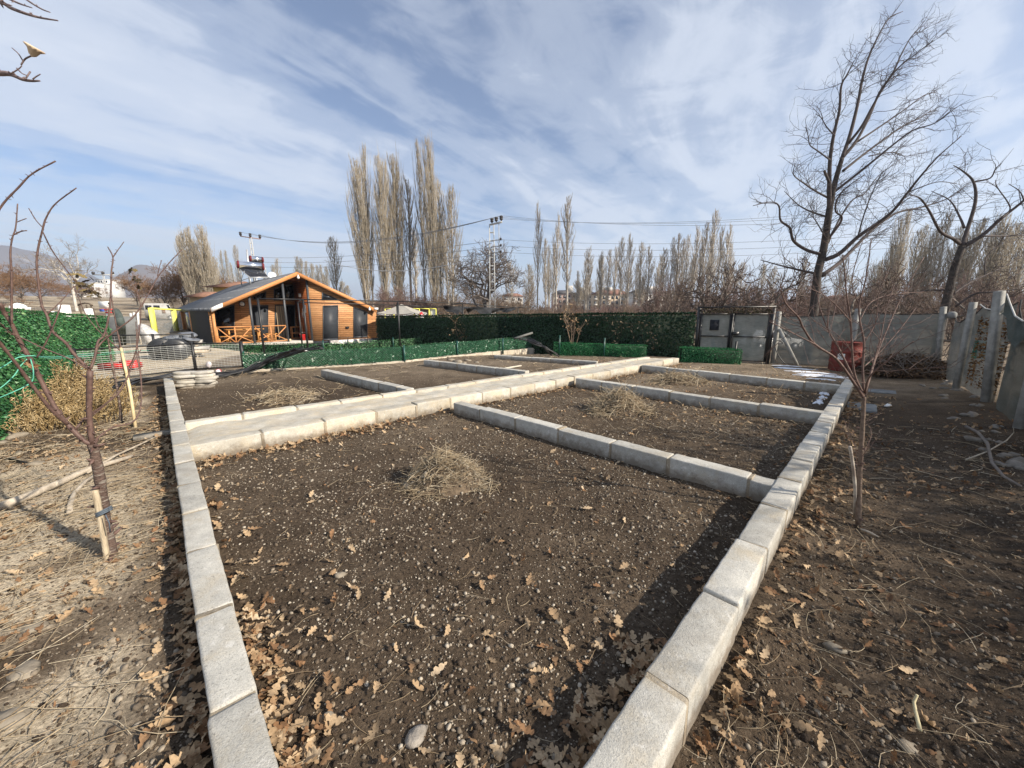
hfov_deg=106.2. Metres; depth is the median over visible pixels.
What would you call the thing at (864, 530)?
fallen branch
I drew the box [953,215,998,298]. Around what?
poplar
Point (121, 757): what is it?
pebbles
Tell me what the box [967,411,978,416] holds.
stone
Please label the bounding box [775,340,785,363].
hose
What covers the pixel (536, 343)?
pipe bundle
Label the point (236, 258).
poplar
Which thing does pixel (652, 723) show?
block wall
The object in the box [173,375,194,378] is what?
paver
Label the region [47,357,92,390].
dry weed
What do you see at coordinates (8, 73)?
fruit tree
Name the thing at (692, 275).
poplar
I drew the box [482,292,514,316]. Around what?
bare bush
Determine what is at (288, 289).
upper window
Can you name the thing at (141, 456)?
fallen branch
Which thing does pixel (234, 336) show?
porch bench
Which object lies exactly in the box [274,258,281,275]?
poplar
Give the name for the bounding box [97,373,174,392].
pipe bundle
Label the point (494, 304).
bare bush
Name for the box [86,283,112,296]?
apartment building
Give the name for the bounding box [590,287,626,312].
apartment building
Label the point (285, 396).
straw heap
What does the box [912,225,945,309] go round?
poplar
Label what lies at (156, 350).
black drum
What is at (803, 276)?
poplar
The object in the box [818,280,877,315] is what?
bare bush
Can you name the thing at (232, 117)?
sky
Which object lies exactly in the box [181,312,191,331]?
side door
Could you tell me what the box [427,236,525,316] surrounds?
walnut tree
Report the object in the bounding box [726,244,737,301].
poplar
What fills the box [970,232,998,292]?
poplar
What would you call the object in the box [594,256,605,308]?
poplar
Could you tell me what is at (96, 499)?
split stake
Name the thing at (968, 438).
stone
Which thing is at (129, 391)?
stake
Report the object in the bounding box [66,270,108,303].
hanging leaves
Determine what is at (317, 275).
poplar
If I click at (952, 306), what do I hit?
bare bush
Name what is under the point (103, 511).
tie
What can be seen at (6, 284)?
rusty tree
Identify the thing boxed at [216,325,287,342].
porch railing
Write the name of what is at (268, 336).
porch bench
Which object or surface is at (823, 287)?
bare bush
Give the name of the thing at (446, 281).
poplar
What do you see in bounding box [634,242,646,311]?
poplar
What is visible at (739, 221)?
wire
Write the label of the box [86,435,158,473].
fallen branch
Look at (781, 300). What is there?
bare bush
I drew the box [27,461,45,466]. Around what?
stone
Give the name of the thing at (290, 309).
porch door
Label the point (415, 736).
stone
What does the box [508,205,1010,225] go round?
wire
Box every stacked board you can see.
[194,345,209,349]
[195,349,210,352]
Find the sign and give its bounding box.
[98,301,111,315]
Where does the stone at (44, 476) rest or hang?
on the ground
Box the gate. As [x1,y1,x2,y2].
[694,306,776,363]
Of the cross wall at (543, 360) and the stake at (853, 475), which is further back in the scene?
the cross wall at (543, 360)
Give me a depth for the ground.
2.89 m
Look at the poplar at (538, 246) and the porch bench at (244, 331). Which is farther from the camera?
the poplar at (538, 246)
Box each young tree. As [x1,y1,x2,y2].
[0,161,181,560]
[73,280,141,422]
[729,203,971,527]
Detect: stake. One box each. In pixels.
[90,489,108,559]
[120,348,136,426]
[848,446,856,518]
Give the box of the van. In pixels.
[143,303,171,319]
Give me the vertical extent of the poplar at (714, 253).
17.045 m
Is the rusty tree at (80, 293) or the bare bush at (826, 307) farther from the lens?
the rusty tree at (80, 293)
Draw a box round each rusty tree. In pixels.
[0,262,58,302]
[0,273,34,304]
[3,273,70,299]
[46,283,115,299]
[109,271,165,305]
[139,276,183,305]
[144,258,204,305]
[157,267,230,305]
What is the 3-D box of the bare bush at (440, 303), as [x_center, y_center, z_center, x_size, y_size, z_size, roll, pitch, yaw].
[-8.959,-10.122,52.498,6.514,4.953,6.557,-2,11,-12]
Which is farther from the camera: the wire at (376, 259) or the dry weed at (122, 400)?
the wire at (376, 259)
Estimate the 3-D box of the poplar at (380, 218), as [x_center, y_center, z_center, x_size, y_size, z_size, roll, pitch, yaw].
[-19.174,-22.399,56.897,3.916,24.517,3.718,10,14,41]
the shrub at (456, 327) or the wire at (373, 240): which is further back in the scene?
the wire at (373, 240)
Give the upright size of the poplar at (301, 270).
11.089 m
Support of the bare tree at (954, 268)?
on the ground
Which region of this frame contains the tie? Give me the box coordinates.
[95,506,112,532]
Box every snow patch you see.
[774,365,844,380]
[813,392,828,403]
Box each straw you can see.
[0,410,209,767]
[195,394,813,767]
[215,354,850,451]
[682,423,1023,767]
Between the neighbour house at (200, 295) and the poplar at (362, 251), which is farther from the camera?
the poplar at (362, 251)
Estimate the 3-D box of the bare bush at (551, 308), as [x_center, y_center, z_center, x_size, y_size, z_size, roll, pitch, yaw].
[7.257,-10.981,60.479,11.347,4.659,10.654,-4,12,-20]
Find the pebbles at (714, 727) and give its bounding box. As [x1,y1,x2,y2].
[697,418,1023,767]
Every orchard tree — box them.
[628,275,699,316]
[672,256,770,313]
[693,249,825,342]
[785,256,922,315]
[852,270,954,313]
[931,265,1023,372]
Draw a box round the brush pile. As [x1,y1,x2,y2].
[825,333,948,379]
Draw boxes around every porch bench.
[219,335,255,344]
[224,331,258,341]
[265,333,276,340]
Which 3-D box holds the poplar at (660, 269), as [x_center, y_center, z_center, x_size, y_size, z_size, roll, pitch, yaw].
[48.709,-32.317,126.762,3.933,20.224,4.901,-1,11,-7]
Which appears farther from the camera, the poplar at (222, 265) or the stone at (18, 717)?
the poplar at (222, 265)
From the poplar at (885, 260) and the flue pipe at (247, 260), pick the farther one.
the poplar at (885, 260)
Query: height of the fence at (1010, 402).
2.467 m
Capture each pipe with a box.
[246,249,249,281]
[515,332,532,337]
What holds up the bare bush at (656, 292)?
on the ground
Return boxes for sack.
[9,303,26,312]
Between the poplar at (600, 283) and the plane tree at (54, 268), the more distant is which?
the poplar at (600, 283)
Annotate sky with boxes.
[0,0,1023,309]
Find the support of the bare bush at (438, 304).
on the ground
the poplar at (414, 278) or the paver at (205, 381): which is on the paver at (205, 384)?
the paver at (205, 381)
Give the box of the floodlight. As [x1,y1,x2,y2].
[946,312,956,317]
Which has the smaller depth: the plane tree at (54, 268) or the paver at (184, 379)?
the paver at (184, 379)
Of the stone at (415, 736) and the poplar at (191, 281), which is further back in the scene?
the poplar at (191, 281)
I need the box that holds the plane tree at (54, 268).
[12,234,104,310]
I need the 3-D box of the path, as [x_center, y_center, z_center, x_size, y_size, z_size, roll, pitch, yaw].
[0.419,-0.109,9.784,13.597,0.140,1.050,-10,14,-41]
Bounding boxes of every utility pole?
[91,271,113,298]
[239,232,260,280]
[489,215,502,313]
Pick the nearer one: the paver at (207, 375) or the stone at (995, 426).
the stone at (995, 426)
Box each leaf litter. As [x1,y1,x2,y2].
[0,418,201,767]
[132,395,799,767]
[200,364,1003,767]
[539,360,840,435]
[695,405,1023,767]
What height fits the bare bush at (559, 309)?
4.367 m
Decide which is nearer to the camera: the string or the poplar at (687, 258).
the string
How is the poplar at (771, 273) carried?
on the ground
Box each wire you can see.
[242,219,485,241]
[250,217,493,242]
[262,216,498,242]
[263,240,495,257]
[270,246,497,262]
[282,252,498,267]
[324,254,490,270]
[498,189,1023,222]
[503,195,1020,223]
[506,238,1016,256]
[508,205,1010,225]
[509,230,1023,249]
[513,223,1021,243]
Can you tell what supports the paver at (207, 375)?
on the paver at (206, 378)
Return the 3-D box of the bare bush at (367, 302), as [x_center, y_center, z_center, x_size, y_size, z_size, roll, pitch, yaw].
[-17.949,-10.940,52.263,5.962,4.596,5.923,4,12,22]
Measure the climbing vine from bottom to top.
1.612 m
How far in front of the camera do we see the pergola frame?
20.11 m
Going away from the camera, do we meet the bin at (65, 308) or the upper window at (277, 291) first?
the upper window at (277, 291)
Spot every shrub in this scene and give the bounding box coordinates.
[443,312,465,338]
[560,302,588,343]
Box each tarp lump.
[162,335,179,338]
[178,332,197,337]
[182,337,199,342]
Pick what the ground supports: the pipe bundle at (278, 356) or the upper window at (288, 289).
the pipe bundle at (278, 356)
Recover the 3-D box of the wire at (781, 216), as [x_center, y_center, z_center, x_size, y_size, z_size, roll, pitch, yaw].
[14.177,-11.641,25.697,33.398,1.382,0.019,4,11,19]
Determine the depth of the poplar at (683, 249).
76.65 m
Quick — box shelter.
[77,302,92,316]
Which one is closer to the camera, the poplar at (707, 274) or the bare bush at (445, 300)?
the bare bush at (445, 300)
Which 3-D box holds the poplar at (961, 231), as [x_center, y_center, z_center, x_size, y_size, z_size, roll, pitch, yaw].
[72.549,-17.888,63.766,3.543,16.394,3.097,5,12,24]
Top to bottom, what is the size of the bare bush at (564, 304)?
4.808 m
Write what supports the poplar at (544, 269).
on the ground
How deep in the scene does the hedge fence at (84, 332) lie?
12.83 m
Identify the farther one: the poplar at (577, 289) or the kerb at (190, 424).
the poplar at (577, 289)
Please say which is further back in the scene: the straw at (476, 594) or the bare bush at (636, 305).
the bare bush at (636, 305)
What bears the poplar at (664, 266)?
on the ground
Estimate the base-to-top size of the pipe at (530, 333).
0.287 m
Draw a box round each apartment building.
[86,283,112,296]
[94,279,125,297]
[504,293,522,305]
[551,286,574,311]
[574,287,593,311]
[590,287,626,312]
[628,286,660,307]
[820,295,862,312]
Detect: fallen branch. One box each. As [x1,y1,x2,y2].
[0,455,132,509]
[66,475,92,514]
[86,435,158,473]
[110,456,161,460]
[861,528,878,537]
[912,694,922,731]
[964,425,1021,486]
[965,428,1014,459]
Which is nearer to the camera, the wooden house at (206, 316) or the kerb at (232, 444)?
the kerb at (232, 444)
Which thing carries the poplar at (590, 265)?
on the ground
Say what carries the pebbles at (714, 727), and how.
on the ground
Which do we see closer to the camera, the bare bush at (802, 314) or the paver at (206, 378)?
the paver at (206, 378)
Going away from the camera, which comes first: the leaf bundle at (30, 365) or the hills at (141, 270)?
the leaf bundle at (30, 365)
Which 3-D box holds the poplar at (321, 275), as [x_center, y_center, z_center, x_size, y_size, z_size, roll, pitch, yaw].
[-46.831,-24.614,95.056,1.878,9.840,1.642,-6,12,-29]
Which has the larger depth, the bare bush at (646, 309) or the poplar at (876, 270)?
the poplar at (876, 270)
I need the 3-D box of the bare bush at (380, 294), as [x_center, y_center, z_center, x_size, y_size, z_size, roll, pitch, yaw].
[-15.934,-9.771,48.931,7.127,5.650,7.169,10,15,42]
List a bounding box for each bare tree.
[739,0,1000,315]
[867,143,1023,335]
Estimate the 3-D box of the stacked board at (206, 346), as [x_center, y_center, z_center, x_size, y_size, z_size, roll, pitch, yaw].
[-13.346,-1.472,15.788,1.482,0.110,0.700,-7,13,-34]
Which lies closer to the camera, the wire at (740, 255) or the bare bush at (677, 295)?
the wire at (740, 255)
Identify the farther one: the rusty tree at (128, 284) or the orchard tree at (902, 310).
the rusty tree at (128, 284)
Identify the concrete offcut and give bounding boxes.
[133,429,169,441]
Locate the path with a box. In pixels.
[187,358,665,441]
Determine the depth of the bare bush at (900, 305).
27.22 m
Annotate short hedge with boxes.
[553,335,647,356]
[678,341,742,364]
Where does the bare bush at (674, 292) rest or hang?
on the ground
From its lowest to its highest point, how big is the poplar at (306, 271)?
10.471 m
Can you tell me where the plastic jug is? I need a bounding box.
[206,361,211,367]
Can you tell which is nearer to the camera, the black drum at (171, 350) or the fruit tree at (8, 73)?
the fruit tree at (8, 73)
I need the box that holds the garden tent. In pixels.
[376,304,427,317]
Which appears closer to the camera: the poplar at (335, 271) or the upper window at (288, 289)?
the upper window at (288, 289)
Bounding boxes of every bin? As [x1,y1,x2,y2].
[57,305,71,315]
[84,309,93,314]
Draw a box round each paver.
[172,371,194,374]
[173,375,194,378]
[173,377,194,380]
[174,383,194,386]
[175,386,194,388]
[176,380,196,383]
[190,370,213,374]
[193,385,214,388]
[194,375,218,379]
[195,373,215,376]
[195,379,215,382]
[195,381,217,385]
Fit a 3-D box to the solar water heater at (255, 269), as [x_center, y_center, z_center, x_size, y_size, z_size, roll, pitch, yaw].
[-19.421,-8.331,28.852,1.775,1.797,2.108,-9,14,-40]
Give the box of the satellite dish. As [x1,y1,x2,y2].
[268,272,275,277]
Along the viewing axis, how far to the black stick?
4.76 m
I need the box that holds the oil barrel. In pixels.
[828,341,862,371]
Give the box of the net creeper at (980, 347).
[965,317,1008,394]
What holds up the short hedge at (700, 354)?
on the ground
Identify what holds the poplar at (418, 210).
on the ground
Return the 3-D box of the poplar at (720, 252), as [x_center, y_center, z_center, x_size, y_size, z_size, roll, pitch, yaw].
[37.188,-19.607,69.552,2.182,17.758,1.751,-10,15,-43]
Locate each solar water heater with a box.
[236,261,268,284]
[249,255,265,280]
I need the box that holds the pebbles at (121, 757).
[0,400,196,767]
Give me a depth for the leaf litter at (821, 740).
2.27 m
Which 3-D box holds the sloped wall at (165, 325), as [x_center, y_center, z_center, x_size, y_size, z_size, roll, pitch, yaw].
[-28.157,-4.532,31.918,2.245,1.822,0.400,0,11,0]
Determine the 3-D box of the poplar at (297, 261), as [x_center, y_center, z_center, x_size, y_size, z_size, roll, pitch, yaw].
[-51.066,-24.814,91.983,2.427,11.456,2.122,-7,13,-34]
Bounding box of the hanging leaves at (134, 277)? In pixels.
[128,267,142,289]
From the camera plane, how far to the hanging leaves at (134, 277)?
6.75 m
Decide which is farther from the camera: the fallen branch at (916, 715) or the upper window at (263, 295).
the upper window at (263, 295)
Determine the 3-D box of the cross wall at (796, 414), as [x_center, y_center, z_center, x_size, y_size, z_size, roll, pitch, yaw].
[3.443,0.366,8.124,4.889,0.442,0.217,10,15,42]
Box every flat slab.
[847,401,876,413]
[868,389,895,393]
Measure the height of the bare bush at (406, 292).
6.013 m
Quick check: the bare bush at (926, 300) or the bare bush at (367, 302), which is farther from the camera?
the bare bush at (367, 302)
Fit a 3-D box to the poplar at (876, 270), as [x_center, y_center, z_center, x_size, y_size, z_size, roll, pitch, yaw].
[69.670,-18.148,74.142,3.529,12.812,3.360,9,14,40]
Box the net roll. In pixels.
[112,308,125,344]
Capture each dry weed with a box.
[0,402,85,433]
[5,385,84,424]
[22,386,63,412]
[24,381,97,409]
[26,393,116,421]
[39,371,123,397]
[44,399,130,428]
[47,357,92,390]
[53,382,137,404]
[65,387,147,412]
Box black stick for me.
[8,458,26,462]
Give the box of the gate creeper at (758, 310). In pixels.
[699,307,774,313]
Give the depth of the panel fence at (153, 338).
15.18 m
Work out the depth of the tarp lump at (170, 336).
16.20 m
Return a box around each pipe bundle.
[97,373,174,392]
[215,344,323,376]
[512,337,558,356]
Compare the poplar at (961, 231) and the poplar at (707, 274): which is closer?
the poplar at (961, 231)
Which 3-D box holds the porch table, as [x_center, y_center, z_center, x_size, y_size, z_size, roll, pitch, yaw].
[-16.056,-2.904,23.138,1.880,0.824,0.788,-11,15,-44]
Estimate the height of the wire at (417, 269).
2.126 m
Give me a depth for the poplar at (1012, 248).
58.81 m
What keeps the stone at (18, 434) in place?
on the ground
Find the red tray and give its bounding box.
[97,360,142,368]
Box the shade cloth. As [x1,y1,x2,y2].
[443,306,515,314]
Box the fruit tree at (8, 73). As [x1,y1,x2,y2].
[0,0,57,81]
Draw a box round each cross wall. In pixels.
[321,369,413,392]
[424,360,528,375]
[454,401,775,501]
[494,355,597,364]
[576,378,823,423]
[641,365,839,393]
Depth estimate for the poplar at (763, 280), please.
118.62 m
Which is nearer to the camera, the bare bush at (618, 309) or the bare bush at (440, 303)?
the bare bush at (440, 303)
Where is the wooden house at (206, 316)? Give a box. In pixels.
[177,272,377,344]
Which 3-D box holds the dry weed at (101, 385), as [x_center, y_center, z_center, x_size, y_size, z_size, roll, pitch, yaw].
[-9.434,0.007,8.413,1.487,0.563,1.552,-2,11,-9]
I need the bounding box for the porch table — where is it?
[224,328,263,341]
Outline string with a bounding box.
[0,350,148,397]
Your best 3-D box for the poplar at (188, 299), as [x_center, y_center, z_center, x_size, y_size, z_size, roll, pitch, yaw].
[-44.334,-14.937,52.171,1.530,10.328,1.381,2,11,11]
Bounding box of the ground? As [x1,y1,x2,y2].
[0,296,1023,767]
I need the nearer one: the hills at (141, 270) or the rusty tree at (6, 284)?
the rusty tree at (6, 284)
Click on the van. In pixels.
(155, 305)
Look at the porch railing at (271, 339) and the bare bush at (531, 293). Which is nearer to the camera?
the porch railing at (271, 339)
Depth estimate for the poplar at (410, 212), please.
59.38 m
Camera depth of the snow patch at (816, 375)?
11.67 m
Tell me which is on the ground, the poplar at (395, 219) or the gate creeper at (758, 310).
the poplar at (395, 219)
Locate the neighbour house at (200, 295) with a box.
[182,281,247,302]
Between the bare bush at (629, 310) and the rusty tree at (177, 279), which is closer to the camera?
the bare bush at (629, 310)
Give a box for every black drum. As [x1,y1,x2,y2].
[146,338,169,358]
[161,338,190,359]
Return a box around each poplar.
[174,221,200,294]
[176,235,189,303]
[189,223,220,291]
[189,239,204,292]
[211,256,220,283]
[218,250,225,282]
[223,250,231,281]
[229,263,235,281]
[232,245,242,281]
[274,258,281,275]
[293,256,301,272]
[297,257,304,274]
[304,261,310,277]
[308,263,317,280]
[314,264,319,281]
[318,264,324,283]
[321,266,330,286]
[325,236,341,291]
[339,281,345,293]
[344,147,374,301]
[344,285,352,296]
[360,142,374,306]
[366,140,394,314]
[377,144,409,297]
[402,175,416,304]
[410,136,428,303]
[410,230,421,317]
[414,130,443,303]
[435,179,446,314]
[439,184,462,302]
[442,223,451,301]
[504,263,518,300]
[521,264,538,310]
[532,202,542,309]
[541,238,549,300]
[543,264,552,306]
[546,246,552,308]
[550,244,557,308]
[551,211,561,310]
[558,193,575,304]
[569,280,584,305]
[575,270,580,305]
[582,247,595,309]
[582,259,589,310]
[583,279,593,308]
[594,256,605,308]
[596,251,607,308]
[603,250,613,310]
[611,245,618,305]
[615,236,629,305]
[618,269,634,302]
[623,234,634,306]
[632,267,638,310]
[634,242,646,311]
[634,276,646,310]
[641,244,656,305]
[654,263,660,293]
[655,248,669,308]
[656,254,667,302]
[666,237,677,290]
[672,233,683,304]
[678,238,686,284]
[682,234,692,290]
[688,259,696,299]
[689,226,701,298]
[695,235,706,300]
[696,222,709,303]
[703,258,716,291]
[705,209,720,294]
[705,235,716,291]
[714,227,725,293]
[720,223,734,298]
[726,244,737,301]
[736,262,750,298]
[759,264,768,293]
[766,266,782,293]
[795,259,810,295]
[832,256,850,300]
[841,273,859,296]
[863,257,883,296]
[877,245,899,294]
[883,200,915,297]
[903,226,928,295]
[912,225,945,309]
[913,223,930,295]
[924,209,957,310]
[936,226,968,295]
[950,225,978,324]
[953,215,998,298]
[966,211,1022,294]
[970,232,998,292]
[995,220,1023,290]
[1005,227,1023,291]
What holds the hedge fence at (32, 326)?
on the ground
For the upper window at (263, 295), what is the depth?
24.74 m
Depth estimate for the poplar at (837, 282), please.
122.59 m
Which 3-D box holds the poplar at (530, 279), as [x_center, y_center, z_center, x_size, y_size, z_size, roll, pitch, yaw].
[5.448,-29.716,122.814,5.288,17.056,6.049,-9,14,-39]
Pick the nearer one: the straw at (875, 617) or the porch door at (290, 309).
the straw at (875, 617)
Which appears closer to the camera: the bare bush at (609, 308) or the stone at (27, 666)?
the stone at (27, 666)
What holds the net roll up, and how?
on the ground
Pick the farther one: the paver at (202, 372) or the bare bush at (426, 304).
the bare bush at (426, 304)
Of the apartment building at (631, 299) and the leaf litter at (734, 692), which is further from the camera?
the apartment building at (631, 299)
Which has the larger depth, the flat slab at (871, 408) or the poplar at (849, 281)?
the poplar at (849, 281)
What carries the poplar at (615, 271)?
on the ground
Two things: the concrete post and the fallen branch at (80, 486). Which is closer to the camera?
the fallen branch at (80, 486)
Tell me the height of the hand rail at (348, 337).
0.750 m
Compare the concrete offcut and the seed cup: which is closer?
the seed cup
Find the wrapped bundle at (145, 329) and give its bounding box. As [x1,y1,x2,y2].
[138,324,160,344]
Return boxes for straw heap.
[237,383,328,406]
[390,443,499,502]
[585,376,661,417]
[646,367,715,385]
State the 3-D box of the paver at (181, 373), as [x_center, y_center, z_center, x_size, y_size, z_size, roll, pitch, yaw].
[-8.096,-0.278,9.527,0.483,0.065,0.273,-2,12,-19]
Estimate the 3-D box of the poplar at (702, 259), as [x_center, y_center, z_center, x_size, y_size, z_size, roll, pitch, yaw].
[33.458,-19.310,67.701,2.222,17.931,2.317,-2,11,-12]
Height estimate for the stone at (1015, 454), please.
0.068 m
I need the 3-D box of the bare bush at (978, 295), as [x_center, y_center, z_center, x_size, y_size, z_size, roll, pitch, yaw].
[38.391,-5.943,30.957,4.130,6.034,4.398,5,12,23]
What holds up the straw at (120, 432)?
on the ground
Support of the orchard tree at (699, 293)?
on the ground
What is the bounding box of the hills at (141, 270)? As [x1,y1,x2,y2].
[45,265,207,298]
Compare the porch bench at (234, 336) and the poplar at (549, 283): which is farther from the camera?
the poplar at (549, 283)
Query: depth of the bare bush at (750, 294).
41.48 m
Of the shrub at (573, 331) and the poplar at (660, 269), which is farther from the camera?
the poplar at (660, 269)
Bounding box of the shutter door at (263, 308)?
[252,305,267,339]
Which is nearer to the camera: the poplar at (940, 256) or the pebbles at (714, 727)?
the pebbles at (714, 727)
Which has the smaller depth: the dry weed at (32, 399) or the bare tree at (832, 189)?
the dry weed at (32, 399)
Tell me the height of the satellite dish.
0.762 m
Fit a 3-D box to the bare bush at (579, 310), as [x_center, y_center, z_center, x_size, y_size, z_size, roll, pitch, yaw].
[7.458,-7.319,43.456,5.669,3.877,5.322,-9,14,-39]
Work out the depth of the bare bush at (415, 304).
42.39 m
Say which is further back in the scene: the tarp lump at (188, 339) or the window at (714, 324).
the tarp lump at (188, 339)
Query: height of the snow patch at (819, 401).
0.051 m
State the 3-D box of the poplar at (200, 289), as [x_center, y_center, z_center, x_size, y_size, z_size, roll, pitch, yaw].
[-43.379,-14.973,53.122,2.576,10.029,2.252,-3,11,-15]
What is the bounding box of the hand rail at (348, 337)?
[330,337,367,342]
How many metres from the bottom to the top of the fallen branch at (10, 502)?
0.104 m
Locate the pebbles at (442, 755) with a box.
[200,396,809,767]
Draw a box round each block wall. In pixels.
[163,378,278,767]
[583,379,853,767]
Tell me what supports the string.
attached to the young tree at (97, 466)
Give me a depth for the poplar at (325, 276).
92.64 m
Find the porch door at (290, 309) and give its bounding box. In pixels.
[275,305,294,338]
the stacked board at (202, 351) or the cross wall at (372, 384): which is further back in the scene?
the stacked board at (202, 351)
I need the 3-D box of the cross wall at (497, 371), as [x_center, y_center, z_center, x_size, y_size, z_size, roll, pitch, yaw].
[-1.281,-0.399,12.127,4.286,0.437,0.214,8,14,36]
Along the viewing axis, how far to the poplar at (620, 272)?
74.92 m
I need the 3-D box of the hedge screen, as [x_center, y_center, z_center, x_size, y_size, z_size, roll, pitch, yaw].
[-7.407,-2.322,22.039,18.984,0.787,2.402,-3,11,-16]
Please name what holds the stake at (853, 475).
on the ground
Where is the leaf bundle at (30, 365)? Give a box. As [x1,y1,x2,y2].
[21,359,40,371]
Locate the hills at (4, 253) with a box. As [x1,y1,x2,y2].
[0,245,97,295]
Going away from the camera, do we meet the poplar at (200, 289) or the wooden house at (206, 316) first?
the wooden house at (206, 316)
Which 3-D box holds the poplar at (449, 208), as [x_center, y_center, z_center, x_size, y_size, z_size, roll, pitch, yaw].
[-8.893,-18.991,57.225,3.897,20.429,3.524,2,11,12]
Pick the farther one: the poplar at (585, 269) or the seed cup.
the poplar at (585, 269)
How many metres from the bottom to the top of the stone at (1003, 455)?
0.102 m
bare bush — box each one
[363,287,392,312]
[370,285,412,317]
[380,281,420,317]
[391,288,437,317]
[410,289,441,314]
[428,291,465,314]
[432,293,456,314]
[437,286,470,316]
[458,285,482,316]
[468,293,526,316]
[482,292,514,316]
[500,293,532,315]
[504,282,540,313]
[519,299,553,313]
[532,299,578,313]
[543,300,569,315]
[555,297,590,315]
[568,302,595,315]
[577,305,613,315]
[586,297,627,315]
[590,300,628,314]
[606,301,645,315]
[617,301,639,315]
[627,297,652,315]
[631,301,662,315]
[641,274,676,315]
[660,278,696,321]
[663,276,692,311]
[672,283,727,341]
[716,282,752,312]
[721,265,770,312]
[755,273,825,329]
[767,283,794,311]
[781,283,831,315]
[785,287,810,315]
[800,271,851,314]
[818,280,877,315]
[818,298,853,315]
[841,271,902,313]
[842,289,864,308]
[880,290,912,313]
[888,286,932,313]
[910,282,939,313]
[913,287,943,313]
[923,280,973,338]
[936,287,961,348]
[945,270,989,338]
[951,271,1022,336]
[951,273,1023,323]
[997,271,1021,309]
[1009,283,1023,342]
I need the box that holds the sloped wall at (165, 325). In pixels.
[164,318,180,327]
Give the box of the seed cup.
[23,41,44,56]
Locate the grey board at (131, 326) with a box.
[106,316,139,343]
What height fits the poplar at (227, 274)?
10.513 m
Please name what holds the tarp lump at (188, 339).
on the stacked board
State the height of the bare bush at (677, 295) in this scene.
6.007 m
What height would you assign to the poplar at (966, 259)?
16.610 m
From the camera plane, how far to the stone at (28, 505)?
3.71 m
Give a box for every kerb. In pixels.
[185,357,649,430]
[188,358,678,461]
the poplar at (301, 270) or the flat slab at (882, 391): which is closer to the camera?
the flat slab at (882, 391)
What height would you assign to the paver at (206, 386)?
0.065 m
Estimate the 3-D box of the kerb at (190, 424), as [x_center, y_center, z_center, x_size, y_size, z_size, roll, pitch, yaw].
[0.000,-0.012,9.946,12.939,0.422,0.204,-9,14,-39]
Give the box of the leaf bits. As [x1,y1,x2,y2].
[1,389,1023,767]
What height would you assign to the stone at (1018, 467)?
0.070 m
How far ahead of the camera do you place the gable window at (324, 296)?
25.07 m
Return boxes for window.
[215,304,234,338]
[252,292,265,299]
[274,286,282,300]
[284,284,293,300]
[322,293,337,299]
[323,305,337,339]
[353,306,367,336]
[709,320,718,329]
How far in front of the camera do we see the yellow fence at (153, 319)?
27.48 m
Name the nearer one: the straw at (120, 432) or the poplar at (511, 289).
the straw at (120, 432)
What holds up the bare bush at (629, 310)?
on the ground
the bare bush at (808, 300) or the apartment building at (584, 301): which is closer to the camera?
the bare bush at (808, 300)
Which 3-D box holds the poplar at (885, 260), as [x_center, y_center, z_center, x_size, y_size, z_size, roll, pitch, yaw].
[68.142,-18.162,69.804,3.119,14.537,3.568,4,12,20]
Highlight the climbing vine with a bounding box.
[596,317,659,348]
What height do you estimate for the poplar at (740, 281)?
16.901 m
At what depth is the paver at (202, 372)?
9.55 m
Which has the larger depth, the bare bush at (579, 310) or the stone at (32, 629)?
the bare bush at (579, 310)
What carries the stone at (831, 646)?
on the ground
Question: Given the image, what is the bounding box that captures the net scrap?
[971,341,978,358]
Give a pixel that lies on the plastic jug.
(208, 364)
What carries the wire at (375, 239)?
attached to the utility pole at (496, 222)
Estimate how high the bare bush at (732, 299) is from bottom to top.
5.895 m
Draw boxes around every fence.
[0,307,73,439]
[63,313,115,369]
[71,342,243,380]
[111,333,196,356]
[148,308,182,333]
[241,337,534,372]
[376,311,696,357]
[385,308,435,317]
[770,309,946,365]
[934,291,1023,428]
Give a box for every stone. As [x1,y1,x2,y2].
[0,706,32,730]
[5,432,29,438]
[6,658,40,681]
[17,621,49,633]
[20,503,34,508]
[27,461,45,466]
[39,474,50,479]
[322,711,333,719]
[334,572,345,577]
[405,724,427,749]
[823,641,847,653]
[896,739,918,754]
[959,413,970,416]
[964,436,988,441]
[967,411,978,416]
[989,424,998,428]
[994,461,1006,465]
[995,452,1012,457]
[1005,460,1023,466]
[1008,452,1020,456]
[1013,465,1023,469]
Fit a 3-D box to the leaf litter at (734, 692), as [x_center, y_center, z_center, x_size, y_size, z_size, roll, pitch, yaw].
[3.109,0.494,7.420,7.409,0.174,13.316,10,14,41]
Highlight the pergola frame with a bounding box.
[257,298,536,353]
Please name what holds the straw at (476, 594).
on the ground
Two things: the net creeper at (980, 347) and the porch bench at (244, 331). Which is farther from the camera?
the porch bench at (244, 331)
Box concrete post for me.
[136,311,140,338]
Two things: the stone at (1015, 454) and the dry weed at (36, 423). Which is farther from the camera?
the dry weed at (36, 423)

